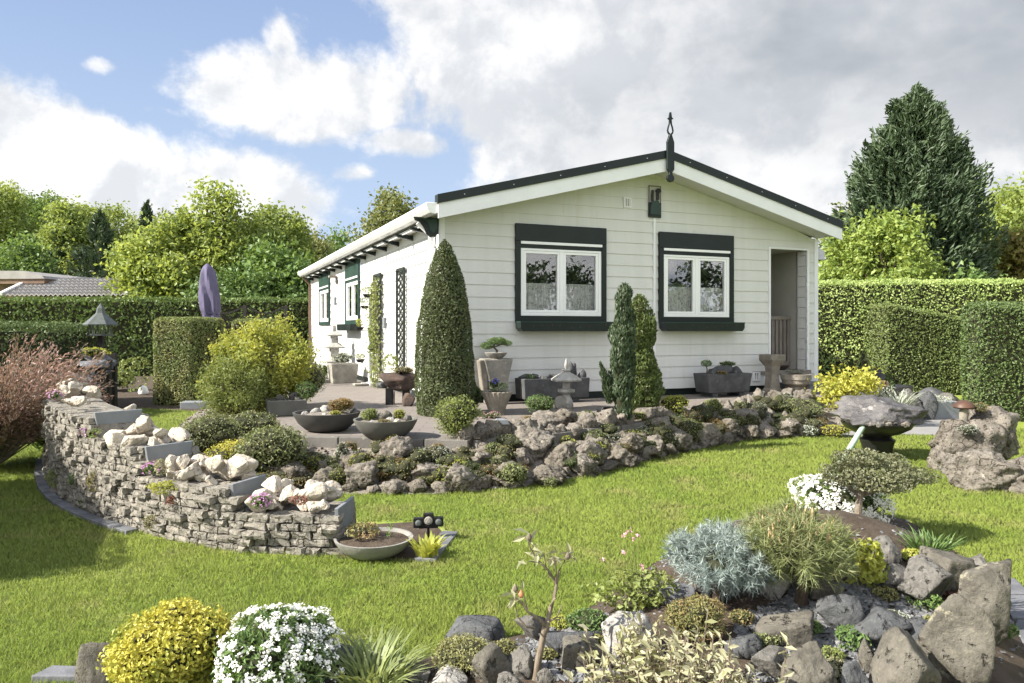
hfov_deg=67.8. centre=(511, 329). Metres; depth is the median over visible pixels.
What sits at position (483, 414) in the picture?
cushion flower
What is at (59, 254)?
conifer
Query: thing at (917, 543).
grass tuft
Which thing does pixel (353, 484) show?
tufa rock
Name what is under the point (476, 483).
tufa rock
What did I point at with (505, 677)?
boulder
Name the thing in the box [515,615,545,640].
boulder
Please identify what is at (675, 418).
cushion plant
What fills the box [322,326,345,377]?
stone pagoda
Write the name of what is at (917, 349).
hedge
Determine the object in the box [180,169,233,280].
tree
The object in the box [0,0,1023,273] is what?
sky
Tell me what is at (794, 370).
cushion plant
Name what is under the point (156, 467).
wall plant
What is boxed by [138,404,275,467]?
shrub bed
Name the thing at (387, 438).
cushion plant
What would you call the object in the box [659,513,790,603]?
blue spruce
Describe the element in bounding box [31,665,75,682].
edging stone
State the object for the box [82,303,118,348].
bird table
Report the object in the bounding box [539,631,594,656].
boulder
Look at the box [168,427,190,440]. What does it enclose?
limestone rock
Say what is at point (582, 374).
slate rock
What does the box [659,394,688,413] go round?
shrub
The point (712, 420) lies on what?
cushion plant
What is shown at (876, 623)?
boulder
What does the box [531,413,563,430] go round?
tufa rock
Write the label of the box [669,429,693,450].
tufa rock
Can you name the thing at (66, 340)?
hedge
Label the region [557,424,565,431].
tufa rock
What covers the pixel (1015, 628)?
cushion plant
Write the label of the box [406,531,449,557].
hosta
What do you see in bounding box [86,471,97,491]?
wall plant
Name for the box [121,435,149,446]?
limestone rock
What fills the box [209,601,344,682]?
flowering plant
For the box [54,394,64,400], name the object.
limestone rock
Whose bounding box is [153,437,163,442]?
limestone rock
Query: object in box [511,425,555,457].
tufa rock
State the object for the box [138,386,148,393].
rock
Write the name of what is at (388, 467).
cushion plant
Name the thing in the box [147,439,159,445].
limestone rock
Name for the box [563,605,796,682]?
silver shrub
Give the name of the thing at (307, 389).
shrub
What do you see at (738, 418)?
cushion plant
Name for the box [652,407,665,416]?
tufa rock
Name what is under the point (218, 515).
dry stone wall
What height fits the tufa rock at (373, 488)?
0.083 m
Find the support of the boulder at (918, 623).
on the foreground bed at (1009, 669)
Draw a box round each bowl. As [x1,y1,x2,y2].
[379,372,414,404]
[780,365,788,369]
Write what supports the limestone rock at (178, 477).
on the dry stone wall
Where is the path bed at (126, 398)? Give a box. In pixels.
[118,376,156,408]
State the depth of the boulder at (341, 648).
2.79 m
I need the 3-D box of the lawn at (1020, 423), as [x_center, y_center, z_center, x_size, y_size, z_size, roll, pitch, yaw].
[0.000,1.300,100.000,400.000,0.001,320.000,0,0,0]
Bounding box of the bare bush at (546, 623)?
[499,528,575,680]
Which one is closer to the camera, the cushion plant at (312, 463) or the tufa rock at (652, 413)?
the cushion plant at (312, 463)
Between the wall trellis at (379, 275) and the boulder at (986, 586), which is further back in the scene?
the wall trellis at (379, 275)
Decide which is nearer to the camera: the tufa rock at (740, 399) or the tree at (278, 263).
the tufa rock at (740, 399)
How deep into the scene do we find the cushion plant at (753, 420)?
9.00 m
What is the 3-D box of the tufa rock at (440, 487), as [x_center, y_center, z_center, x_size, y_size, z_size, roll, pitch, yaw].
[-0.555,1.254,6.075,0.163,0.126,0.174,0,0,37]
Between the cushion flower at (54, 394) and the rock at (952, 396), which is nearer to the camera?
the cushion flower at (54, 394)
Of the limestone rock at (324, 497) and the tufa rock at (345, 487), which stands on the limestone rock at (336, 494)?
the limestone rock at (324, 497)
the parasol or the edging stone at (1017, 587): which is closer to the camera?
the edging stone at (1017, 587)
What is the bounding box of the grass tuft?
[893,526,966,551]
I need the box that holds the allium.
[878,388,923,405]
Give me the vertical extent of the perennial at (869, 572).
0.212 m
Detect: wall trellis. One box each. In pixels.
[373,273,381,372]
[396,267,404,367]
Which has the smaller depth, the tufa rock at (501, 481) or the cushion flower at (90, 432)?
the cushion flower at (90, 432)
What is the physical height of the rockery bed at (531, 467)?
0.311 m
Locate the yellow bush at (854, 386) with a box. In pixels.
[804,351,884,411]
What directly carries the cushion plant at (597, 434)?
on the rockery bed at (531, 467)
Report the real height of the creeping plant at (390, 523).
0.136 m
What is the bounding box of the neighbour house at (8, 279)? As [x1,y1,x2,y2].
[0,271,87,297]
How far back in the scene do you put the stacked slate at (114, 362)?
12.64 m
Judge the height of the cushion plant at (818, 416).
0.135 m
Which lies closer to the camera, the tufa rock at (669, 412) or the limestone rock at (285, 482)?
the limestone rock at (285, 482)
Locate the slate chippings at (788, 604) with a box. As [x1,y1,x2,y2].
[733,581,935,682]
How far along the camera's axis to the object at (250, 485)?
4.66 m
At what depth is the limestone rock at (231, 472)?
4.75 m
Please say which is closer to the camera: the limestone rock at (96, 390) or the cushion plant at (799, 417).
the limestone rock at (96, 390)
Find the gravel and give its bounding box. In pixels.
[179,404,841,492]
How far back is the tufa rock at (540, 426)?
7.09 m
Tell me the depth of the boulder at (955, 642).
2.62 m
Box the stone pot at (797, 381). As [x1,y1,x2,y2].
[780,373,811,391]
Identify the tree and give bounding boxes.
[0,179,50,251]
[0,185,73,249]
[0,228,63,274]
[33,192,121,276]
[82,199,141,249]
[93,197,237,301]
[102,233,189,297]
[133,204,201,264]
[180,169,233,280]
[193,198,334,292]
[201,179,254,294]
[220,226,330,297]
[304,222,339,271]
[321,217,354,255]
[339,181,418,275]
[598,282,636,419]
[816,210,884,280]
[818,201,853,259]
[818,447,943,514]
[829,203,955,284]
[940,259,1009,282]
[977,171,1023,274]
[981,219,1023,279]
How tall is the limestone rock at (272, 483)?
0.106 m
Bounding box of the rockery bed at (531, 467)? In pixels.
[180,403,842,494]
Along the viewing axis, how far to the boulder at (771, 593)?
3.13 m
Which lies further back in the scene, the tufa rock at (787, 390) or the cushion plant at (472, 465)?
the tufa rock at (787, 390)
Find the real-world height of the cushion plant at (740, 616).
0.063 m
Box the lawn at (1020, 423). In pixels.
[0,395,1023,682]
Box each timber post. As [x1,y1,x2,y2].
[89,375,100,398]
[95,368,105,400]
[106,360,111,404]
[108,353,117,406]
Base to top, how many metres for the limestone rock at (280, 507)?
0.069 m
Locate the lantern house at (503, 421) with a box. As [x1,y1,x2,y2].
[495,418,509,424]
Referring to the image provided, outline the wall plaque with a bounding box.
[648,185,660,217]
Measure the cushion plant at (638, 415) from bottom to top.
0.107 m
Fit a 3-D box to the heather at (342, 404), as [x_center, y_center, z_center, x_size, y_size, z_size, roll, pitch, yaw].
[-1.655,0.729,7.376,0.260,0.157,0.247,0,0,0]
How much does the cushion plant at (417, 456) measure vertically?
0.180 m
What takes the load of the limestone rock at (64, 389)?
on the dry stone wall
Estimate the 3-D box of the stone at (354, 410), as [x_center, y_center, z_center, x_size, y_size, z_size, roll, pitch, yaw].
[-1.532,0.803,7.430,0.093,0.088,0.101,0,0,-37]
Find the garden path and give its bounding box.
[824,419,958,436]
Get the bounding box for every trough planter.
[264,397,306,416]
[328,363,358,383]
[515,377,589,401]
[693,372,751,396]
[925,400,959,419]
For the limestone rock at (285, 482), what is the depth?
4.65 m
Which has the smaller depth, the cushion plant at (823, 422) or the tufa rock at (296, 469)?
the tufa rock at (296, 469)
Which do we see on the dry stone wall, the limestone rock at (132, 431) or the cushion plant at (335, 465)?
the limestone rock at (132, 431)
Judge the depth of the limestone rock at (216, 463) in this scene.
4.74 m
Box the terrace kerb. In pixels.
[302,395,835,448]
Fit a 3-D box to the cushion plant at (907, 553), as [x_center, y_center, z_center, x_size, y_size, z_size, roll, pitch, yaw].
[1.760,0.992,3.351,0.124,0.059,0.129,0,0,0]
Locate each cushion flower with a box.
[46,390,64,400]
[79,428,96,436]
[141,461,165,474]
[248,493,270,508]
[478,411,500,417]
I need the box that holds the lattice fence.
[201,305,287,354]
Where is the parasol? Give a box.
[198,264,223,338]
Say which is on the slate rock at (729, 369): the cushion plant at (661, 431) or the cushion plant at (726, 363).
the cushion plant at (726, 363)
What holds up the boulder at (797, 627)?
on the foreground bed at (1009, 669)
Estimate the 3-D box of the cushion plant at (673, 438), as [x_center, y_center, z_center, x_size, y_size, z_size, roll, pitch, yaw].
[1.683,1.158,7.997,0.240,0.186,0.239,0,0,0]
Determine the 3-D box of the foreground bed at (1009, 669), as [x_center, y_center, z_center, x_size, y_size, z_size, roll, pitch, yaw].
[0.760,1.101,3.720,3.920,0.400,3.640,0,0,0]
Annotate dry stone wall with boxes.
[40,392,355,556]
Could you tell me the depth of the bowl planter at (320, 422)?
7.16 m
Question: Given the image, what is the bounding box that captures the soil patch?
[337,522,441,561]
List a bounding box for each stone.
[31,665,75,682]
[275,394,284,400]
[288,392,298,399]
[310,408,321,412]
[320,405,330,410]
[350,408,358,413]
[352,383,369,385]
[376,410,391,419]
[404,415,411,420]
[1010,595,1023,621]
[1011,578,1023,594]
[1015,619,1023,644]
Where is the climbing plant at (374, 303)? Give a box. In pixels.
[364,277,383,387]
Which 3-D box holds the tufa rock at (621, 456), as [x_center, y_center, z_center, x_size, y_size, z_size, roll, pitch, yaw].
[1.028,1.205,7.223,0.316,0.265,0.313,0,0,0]
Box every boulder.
[74,642,113,682]
[330,643,376,671]
[390,663,430,682]
[432,664,467,682]
[445,615,504,642]
[470,641,510,682]
[497,671,522,682]
[509,644,533,679]
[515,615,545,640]
[535,666,556,682]
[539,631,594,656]
[561,635,603,671]
[598,652,617,668]
[601,610,655,662]
[648,582,695,604]
[697,580,735,598]
[724,633,762,659]
[744,645,787,677]
[755,610,813,649]
[760,568,791,601]
[781,641,836,682]
[808,577,842,600]
[815,594,864,628]
[841,661,869,682]
[850,605,912,646]
[857,638,874,672]
[868,626,941,682]
[871,535,901,564]
[879,563,905,591]
[897,555,954,604]
[907,616,927,640]
[916,593,995,682]
[919,545,975,592]
[958,559,1011,645]
[970,553,985,566]
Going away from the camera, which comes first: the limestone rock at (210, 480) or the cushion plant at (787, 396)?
the limestone rock at (210, 480)
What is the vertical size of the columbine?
0.363 m
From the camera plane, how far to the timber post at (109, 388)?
12.21 m
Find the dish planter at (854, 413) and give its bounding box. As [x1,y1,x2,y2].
[829,394,928,457]
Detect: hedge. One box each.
[0,295,308,375]
[0,320,113,392]
[152,316,225,405]
[230,318,278,389]
[818,277,1023,376]
[863,302,966,394]
[959,301,1023,421]
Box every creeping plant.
[344,521,381,538]
[386,515,393,536]
[550,614,572,629]
[564,607,607,632]
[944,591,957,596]
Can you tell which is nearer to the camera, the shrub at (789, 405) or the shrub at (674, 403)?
the shrub at (674, 403)
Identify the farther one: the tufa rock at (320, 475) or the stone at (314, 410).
the stone at (314, 410)
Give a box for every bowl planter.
[292,409,360,432]
[334,527,412,560]
[353,416,417,439]
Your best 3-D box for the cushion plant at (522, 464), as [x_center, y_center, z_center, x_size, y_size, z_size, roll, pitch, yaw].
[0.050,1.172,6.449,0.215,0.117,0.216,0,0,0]
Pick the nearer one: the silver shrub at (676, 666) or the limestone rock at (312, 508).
the silver shrub at (676, 666)
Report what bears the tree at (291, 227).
on the lawn at (1020, 423)
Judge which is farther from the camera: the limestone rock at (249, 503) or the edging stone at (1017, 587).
the limestone rock at (249, 503)
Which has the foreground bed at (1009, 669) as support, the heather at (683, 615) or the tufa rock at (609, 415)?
the heather at (683, 615)
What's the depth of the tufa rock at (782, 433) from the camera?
9.08 m
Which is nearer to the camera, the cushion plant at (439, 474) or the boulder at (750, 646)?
the boulder at (750, 646)
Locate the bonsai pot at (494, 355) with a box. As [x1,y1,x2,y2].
[485,352,506,358]
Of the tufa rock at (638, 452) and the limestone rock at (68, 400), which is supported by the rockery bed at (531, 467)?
the tufa rock at (638, 452)
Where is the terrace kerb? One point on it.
(332, 441)
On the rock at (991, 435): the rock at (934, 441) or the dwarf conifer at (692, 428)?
the rock at (934, 441)
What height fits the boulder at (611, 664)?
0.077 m
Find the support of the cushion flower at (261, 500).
on the dry stone wall
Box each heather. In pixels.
[327,397,354,412]
[662,592,728,642]
[874,380,888,388]
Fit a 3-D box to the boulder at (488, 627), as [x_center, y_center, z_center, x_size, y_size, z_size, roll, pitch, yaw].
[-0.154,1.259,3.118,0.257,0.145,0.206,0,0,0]
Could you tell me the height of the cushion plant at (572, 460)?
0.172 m
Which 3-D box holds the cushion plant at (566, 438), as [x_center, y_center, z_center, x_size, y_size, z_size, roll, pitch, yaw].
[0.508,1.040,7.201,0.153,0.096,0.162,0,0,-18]
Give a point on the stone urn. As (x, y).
(497, 401)
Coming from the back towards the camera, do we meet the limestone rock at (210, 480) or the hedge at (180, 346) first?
the hedge at (180, 346)
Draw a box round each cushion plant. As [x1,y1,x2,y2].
[79,347,110,356]
[298,450,322,461]
[304,456,321,471]
[313,453,323,458]
[321,455,339,464]
[327,467,345,485]
[329,410,340,414]
[329,462,342,469]
[334,441,347,457]
[344,441,358,448]
[346,453,371,464]
[353,451,373,460]
[369,439,382,454]
[372,453,402,464]
[376,470,392,480]
[377,419,392,421]
[378,460,399,474]
[385,434,396,440]
[393,366,414,373]
[394,458,418,481]
[405,447,430,463]
[415,475,435,484]
[418,444,438,461]
[429,445,451,464]
[430,441,444,463]
[431,466,448,480]
[436,453,463,465]
[449,458,468,466]
[456,445,475,460]
[457,459,480,470]
[470,469,485,477]
[478,464,501,476]
[481,456,492,465]
[484,442,506,455]
[487,382,508,391]
[488,455,507,464]
[493,638,518,655]
[496,434,521,449]
[496,445,516,460]
[496,461,527,484]
[516,462,530,472]
[535,646,558,659]
[542,476,557,487]
[559,435,574,442]
[564,451,580,466]
[579,430,595,440]
[586,451,600,461]
[588,429,604,438]
[594,632,605,644]
[596,438,610,449]
[599,423,620,432]
[603,431,616,437]
[608,432,621,441]
[618,443,633,453]
[626,429,644,440]
[632,428,648,434]
[633,411,647,420]
[636,424,648,431]
[643,438,656,446]
[646,427,653,435]
[647,423,671,439]
[663,436,673,443]
[667,432,682,446]
[670,414,687,425]
[676,421,685,429]
[678,410,701,422]
[689,404,714,421]
[705,418,721,422]
[709,422,729,434]
[714,415,740,425]
[716,371,727,374]
[718,361,735,365]
[718,408,735,415]
[725,412,746,425]
[728,608,754,625]
[733,400,747,408]
[746,413,759,424]
[747,402,759,408]
[749,401,767,420]
[753,632,782,647]
[754,394,780,409]
[766,412,782,418]
[769,422,784,429]
[773,394,785,413]
[774,415,795,422]
[780,393,795,400]
[785,412,804,425]
[786,369,803,373]
[792,409,813,419]
[802,425,818,435]
[803,418,811,425]
[807,398,824,407]
[807,418,821,428]
[809,415,828,424]
[812,417,827,426]
[813,620,824,635]
[820,424,849,435]
[821,644,846,659]
[826,655,844,682]
[835,624,871,651]
[872,386,913,405]
[872,585,899,600]
[887,608,910,618]
[901,548,918,560]
[905,594,942,609]
[921,614,931,619]
[935,394,953,401]
[955,424,979,434]
[970,402,990,411]
[1006,624,1019,638]
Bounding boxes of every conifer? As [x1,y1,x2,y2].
[47,221,75,274]
[64,208,116,277]
[137,199,156,237]
[360,408,377,420]
[393,409,405,418]
[673,417,704,442]
[701,398,724,412]
[818,81,1010,279]
[844,358,856,379]
[856,350,871,380]
[883,372,894,390]
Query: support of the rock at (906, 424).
on the dish planter at (854, 413)
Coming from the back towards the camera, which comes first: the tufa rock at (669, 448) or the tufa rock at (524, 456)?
the tufa rock at (669, 448)
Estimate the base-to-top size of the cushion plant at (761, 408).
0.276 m
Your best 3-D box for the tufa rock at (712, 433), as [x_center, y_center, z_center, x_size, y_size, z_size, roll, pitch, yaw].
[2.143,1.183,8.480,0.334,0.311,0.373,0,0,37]
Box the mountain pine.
[721,490,869,606]
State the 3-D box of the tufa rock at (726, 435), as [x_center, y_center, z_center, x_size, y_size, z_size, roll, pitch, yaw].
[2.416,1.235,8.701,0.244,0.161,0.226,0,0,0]
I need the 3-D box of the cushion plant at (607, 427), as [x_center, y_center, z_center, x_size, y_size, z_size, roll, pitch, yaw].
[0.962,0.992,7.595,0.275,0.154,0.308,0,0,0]
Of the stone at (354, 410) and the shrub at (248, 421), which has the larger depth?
the shrub at (248, 421)
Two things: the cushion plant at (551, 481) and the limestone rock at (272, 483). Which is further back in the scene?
the cushion plant at (551, 481)
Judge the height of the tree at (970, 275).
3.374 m
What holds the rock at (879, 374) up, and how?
on the border bed
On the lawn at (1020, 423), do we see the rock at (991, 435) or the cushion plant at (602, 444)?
the rock at (991, 435)
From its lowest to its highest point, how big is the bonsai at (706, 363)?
0.248 m
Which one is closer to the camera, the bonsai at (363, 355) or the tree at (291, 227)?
the bonsai at (363, 355)
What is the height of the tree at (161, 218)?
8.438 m
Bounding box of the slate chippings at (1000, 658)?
[331,508,1023,682]
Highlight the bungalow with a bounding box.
[298,112,842,402]
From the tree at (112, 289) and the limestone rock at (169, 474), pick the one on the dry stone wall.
the limestone rock at (169, 474)
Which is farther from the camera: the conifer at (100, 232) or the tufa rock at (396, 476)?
the conifer at (100, 232)
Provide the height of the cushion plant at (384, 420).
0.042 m
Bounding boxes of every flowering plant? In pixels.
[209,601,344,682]
[318,360,329,381]
[488,378,499,389]
[787,468,896,521]
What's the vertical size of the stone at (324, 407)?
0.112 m
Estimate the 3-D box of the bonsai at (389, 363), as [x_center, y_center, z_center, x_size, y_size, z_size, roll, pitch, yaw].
[-1.594,0.432,10.017,0.216,0.255,0.238,0,0,-21]
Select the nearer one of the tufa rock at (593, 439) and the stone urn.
the tufa rock at (593, 439)
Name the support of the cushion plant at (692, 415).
on the rockery bed at (531, 467)
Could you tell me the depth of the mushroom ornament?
6.97 m
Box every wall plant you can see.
[44,468,57,487]
[68,474,74,484]
[86,428,101,438]
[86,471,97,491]
[142,514,158,530]
[145,480,178,494]
[153,459,170,475]
[165,495,175,504]
[288,494,307,505]
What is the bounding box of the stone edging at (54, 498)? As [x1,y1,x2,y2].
[34,458,137,534]
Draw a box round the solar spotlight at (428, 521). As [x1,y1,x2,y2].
[413,512,442,538]
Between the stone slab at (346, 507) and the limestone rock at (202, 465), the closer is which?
the stone slab at (346, 507)
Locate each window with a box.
[319,271,330,324]
[336,258,360,330]
[515,223,613,330]
[658,231,744,330]
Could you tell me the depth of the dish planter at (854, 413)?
7.59 m
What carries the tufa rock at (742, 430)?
on the rockery bed at (531, 467)
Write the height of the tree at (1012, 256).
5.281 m
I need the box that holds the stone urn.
[481,390,511,414]
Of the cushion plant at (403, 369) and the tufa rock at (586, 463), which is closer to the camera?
the tufa rock at (586, 463)
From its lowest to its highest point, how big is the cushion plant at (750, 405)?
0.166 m
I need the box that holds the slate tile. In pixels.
[413,531,457,562]
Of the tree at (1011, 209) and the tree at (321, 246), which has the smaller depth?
the tree at (1011, 209)
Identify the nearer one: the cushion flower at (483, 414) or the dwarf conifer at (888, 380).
the cushion flower at (483, 414)
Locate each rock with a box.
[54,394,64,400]
[59,384,69,397]
[65,378,78,384]
[66,398,74,406]
[68,381,82,393]
[70,396,86,406]
[80,382,90,393]
[82,385,101,398]
[87,391,93,396]
[103,429,124,438]
[105,430,126,446]
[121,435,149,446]
[124,404,136,409]
[125,427,144,434]
[136,415,154,433]
[138,386,148,393]
[145,428,156,436]
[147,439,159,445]
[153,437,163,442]
[154,428,167,436]
[163,436,169,442]
[165,454,177,470]
[166,471,175,478]
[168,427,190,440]
[173,470,179,479]
[175,454,189,469]
[177,470,183,480]
[179,461,202,480]
[189,454,210,465]
[194,473,206,481]
[199,458,206,471]
[205,455,225,470]
[205,475,217,484]
[217,463,238,480]
[227,454,257,473]
[227,462,247,477]
[240,471,256,479]
[245,495,265,512]
[252,488,277,496]
[261,475,280,492]
[264,499,278,508]
[266,494,279,501]
[274,461,312,482]
[277,478,293,501]
[277,495,289,504]
[277,501,282,509]
[278,485,298,500]
[283,492,294,499]
[288,489,299,503]
[293,482,302,488]
[296,499,315,511]
[298,487,309,499]
[305,479,318,487]
[306,482,328,499]
[306,501,320,513]
[312,466,343,485]
[314,460,326,471]
[315,495,326,500]
[316,499,329,509]
[325,480,342,501]
[327,486,335,493]
[340,450,356,460]
[342,457,351,467]
[342,484,360,491]
[344,460,379,488]
[348,480,358,487]
[366,484,378,493]
[376,382,385,387]
[376,435,413,460]
[379,479,402,494]
[389,474,400,480]
[391,479,408,492]
[402,393,414,405]
[408,478,427,492]
[411,463,440,484]
[431,480,453,494]
[443,463,481,492]
[452,446,458,453]
[456,423,475,443]
[471,450,485,465]
[473,427,488,441]
[473,473,480,491]
[474,421,489,437]
[478,441,489,449]
[480,475,492,489]
[484,451,493,457]
[485,419,502,437]
[488,461,519,488]
[491,480,500,485]
[500,417,511,434]
[510,419,523,430]
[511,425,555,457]
[512,447,533,467]
[518,374,528,378]
[521,418,536,427]
[530,454,536,461]
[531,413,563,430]
[532,410,554,414]
[532,464,566,485]
[536,422,543,429]
[543,442,577,468]
[544,423,559,432]
[551,408,577,425]
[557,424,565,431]
[562,466,571,477]
[565,422,582,439]
[568,362,574,374]
[571,452,598,477]
[575,440,607,464]
[577,369,586,377]
[578,411,598,427]
[585,434,609,452]
[591,467,599,474]
[595,408,616,425]
[598,460,617,470]
[607,443,637,468]
[614,430,643,451]
[615,411,635,426]
[615,418,621,425]
[634,407,658,418]
[634,442,643,454]
[640,446,650,460]
[646,434,663,457]
[649,416,671,436]
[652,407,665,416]
[663,443,676,455]
[666,409,675,415]
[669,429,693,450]
[676,408,690,414]
[695,422,722,446]
[699,439,710,448]
[707,368,717,373]
[714,366,723,370]
[714,415,739,436]
[720,365,732,373]
[720,399,732,408]
[721,431,732,443]
[724,435,738,444]
[729,408,761,425]
[731,397,747,407]
[732,366,742,372]
[736,424,744,435]
[741,394,755,402]
[742,424,759,440]
[752,388,765,397]
[758,421,776,439]
[761,417,772,422]
[767,390,783,399]
[767,407,775,415]
[775,430,793,437]
[779,417,801,434]
[781,387,793,395]
[793,389,811,399]
[797,426,808,436]
[806,389,815,399]
[812,424,823,435]
[872,369,885,380]
[876,421,883,427]
[899,388,923,418]
[901,421,910,427]
[918,387,943,399]
[919,391,938,419]
[926,442,955,470]
[927,419,946,448]
[938,392,958,400]
[939,418,1007,453]
[940,448,1020,491]
[968,403,1020,459]
[1004,455,1023,494]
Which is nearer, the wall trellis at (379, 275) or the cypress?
the cypress
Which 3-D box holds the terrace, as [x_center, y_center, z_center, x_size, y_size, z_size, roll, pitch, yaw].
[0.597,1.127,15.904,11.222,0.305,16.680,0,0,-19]
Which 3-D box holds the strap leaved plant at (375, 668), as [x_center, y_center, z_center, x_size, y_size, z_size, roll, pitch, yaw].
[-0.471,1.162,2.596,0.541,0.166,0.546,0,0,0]
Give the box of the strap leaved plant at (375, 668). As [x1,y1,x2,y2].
[301,622,446,682]
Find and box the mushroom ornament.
[952,400,974,420]
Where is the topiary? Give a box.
[414,239,475,416]
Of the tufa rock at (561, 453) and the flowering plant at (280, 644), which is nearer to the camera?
the flowering plant at (280, 644)
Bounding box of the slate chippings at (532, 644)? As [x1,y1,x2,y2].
[506,627,647,682]
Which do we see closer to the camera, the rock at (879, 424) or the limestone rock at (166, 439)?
the limestone rock at (166, 439)
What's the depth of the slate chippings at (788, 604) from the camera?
3.03 m
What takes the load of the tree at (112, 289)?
on the lawn at (1020, 423)
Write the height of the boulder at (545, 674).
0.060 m
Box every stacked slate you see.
[79,360,109,368]
[80,348,112,360]
[83,370,114,374]
[112,359,116,368]
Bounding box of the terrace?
[266,375,912,447]
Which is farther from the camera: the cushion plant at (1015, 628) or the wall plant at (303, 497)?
the wall plant at (303, 497)
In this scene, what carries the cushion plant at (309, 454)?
on the rockery bed at (531, 467)
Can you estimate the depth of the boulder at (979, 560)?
3.25 m
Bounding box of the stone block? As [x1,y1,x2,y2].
[180,401,212,408]
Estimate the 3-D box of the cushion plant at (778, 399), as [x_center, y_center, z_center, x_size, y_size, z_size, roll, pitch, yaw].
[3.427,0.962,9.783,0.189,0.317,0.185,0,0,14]
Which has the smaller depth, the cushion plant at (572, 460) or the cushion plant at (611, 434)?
the cushion plant at (572, 460)
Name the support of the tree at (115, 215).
on the lawn at (1020, 423)
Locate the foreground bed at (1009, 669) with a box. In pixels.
[212,508,1023,682]
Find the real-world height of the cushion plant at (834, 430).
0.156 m
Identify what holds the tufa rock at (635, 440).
on the rockery bed at (531, 467)
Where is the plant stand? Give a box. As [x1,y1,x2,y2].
[360,297,374,385]
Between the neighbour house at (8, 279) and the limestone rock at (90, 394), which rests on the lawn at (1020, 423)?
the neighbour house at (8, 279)
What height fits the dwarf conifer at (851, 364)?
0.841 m
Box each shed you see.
[0,277,129,301]
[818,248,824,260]
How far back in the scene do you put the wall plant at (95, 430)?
5.27 m
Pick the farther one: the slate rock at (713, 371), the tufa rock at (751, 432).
the slate rock at (713, 371)
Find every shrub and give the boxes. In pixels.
[0,333,117,463]
[27,438,44,448]
[118,355,152,391]
[118,368,141,389]
[177,261,308,301]
[178,411,245,455]
[186,348,280,417]
[190,309,321,414]
[204,438,260,465]
[228,410,278,437]
[231,423,309,471]
[255,467,267,473]
[257,469,313,486]
[295,380,319,399]
[303,363,330,401]
[470,385,481,409]
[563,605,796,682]
[641,416,666,426]
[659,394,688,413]
[780,398,824,416]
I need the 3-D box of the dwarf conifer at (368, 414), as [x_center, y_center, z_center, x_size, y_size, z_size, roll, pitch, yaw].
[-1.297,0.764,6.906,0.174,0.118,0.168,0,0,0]
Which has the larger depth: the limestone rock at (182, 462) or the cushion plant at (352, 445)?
the cushion plant at (352, 445)
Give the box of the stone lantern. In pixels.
[551,358,581,408]
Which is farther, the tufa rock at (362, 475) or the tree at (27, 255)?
the tree at (27, 255)
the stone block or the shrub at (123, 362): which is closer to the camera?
the stone block
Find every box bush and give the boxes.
[433,395,481,438]
[524,394,554,412]
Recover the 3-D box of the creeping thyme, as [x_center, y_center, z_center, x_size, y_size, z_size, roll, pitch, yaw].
[-0.162,1.150,2.699,0.280,0.101,0.257,0,0,29]
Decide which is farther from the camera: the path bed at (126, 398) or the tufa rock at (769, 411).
the path bed at (126, 398)
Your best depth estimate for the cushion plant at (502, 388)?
8.79 m
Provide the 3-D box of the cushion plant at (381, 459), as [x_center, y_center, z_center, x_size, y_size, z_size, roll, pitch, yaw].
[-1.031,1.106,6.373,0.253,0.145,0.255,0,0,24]
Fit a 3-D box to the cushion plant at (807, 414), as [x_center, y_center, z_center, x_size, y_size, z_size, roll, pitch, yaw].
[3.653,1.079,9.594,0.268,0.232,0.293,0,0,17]
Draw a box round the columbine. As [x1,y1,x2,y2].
[580,527,670,610]
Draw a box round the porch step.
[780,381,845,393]
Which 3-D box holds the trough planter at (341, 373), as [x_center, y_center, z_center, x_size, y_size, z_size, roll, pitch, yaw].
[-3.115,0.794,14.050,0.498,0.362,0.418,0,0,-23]
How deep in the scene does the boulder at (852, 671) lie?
2.52 m
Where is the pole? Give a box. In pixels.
[838,425,864,462]
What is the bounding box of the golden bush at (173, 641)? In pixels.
[95,597,240,682]
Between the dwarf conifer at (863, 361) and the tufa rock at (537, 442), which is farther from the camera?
the dwarf conifer at (863, 361)
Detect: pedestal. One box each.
[477,358,512,403]
[759,354,785,393]
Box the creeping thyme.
[427,632,506,673]
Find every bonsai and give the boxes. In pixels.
[355,353,365,358]
[360,297,367,304]
[382,353,397,371]
[481,337,512,352]
[701,359,711,373]
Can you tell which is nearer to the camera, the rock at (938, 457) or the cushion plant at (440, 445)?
the cushion plant at (440, 445)
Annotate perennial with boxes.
[625,569,679,606]
[843,537,889,587]
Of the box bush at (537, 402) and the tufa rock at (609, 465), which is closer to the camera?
the tufa rock at (609, 465)
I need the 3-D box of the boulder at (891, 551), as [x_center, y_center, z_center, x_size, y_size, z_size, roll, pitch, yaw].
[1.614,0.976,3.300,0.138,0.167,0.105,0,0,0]
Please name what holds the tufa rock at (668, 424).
on the rockery bed at (531, 467)
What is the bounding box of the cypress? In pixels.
[631,293,665,412]
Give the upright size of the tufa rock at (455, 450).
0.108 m
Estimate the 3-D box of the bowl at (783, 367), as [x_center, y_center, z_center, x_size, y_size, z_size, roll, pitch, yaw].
[4.310,0.613,12.320,0.340,0.070,0.340,0,0,0]
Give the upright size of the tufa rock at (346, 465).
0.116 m

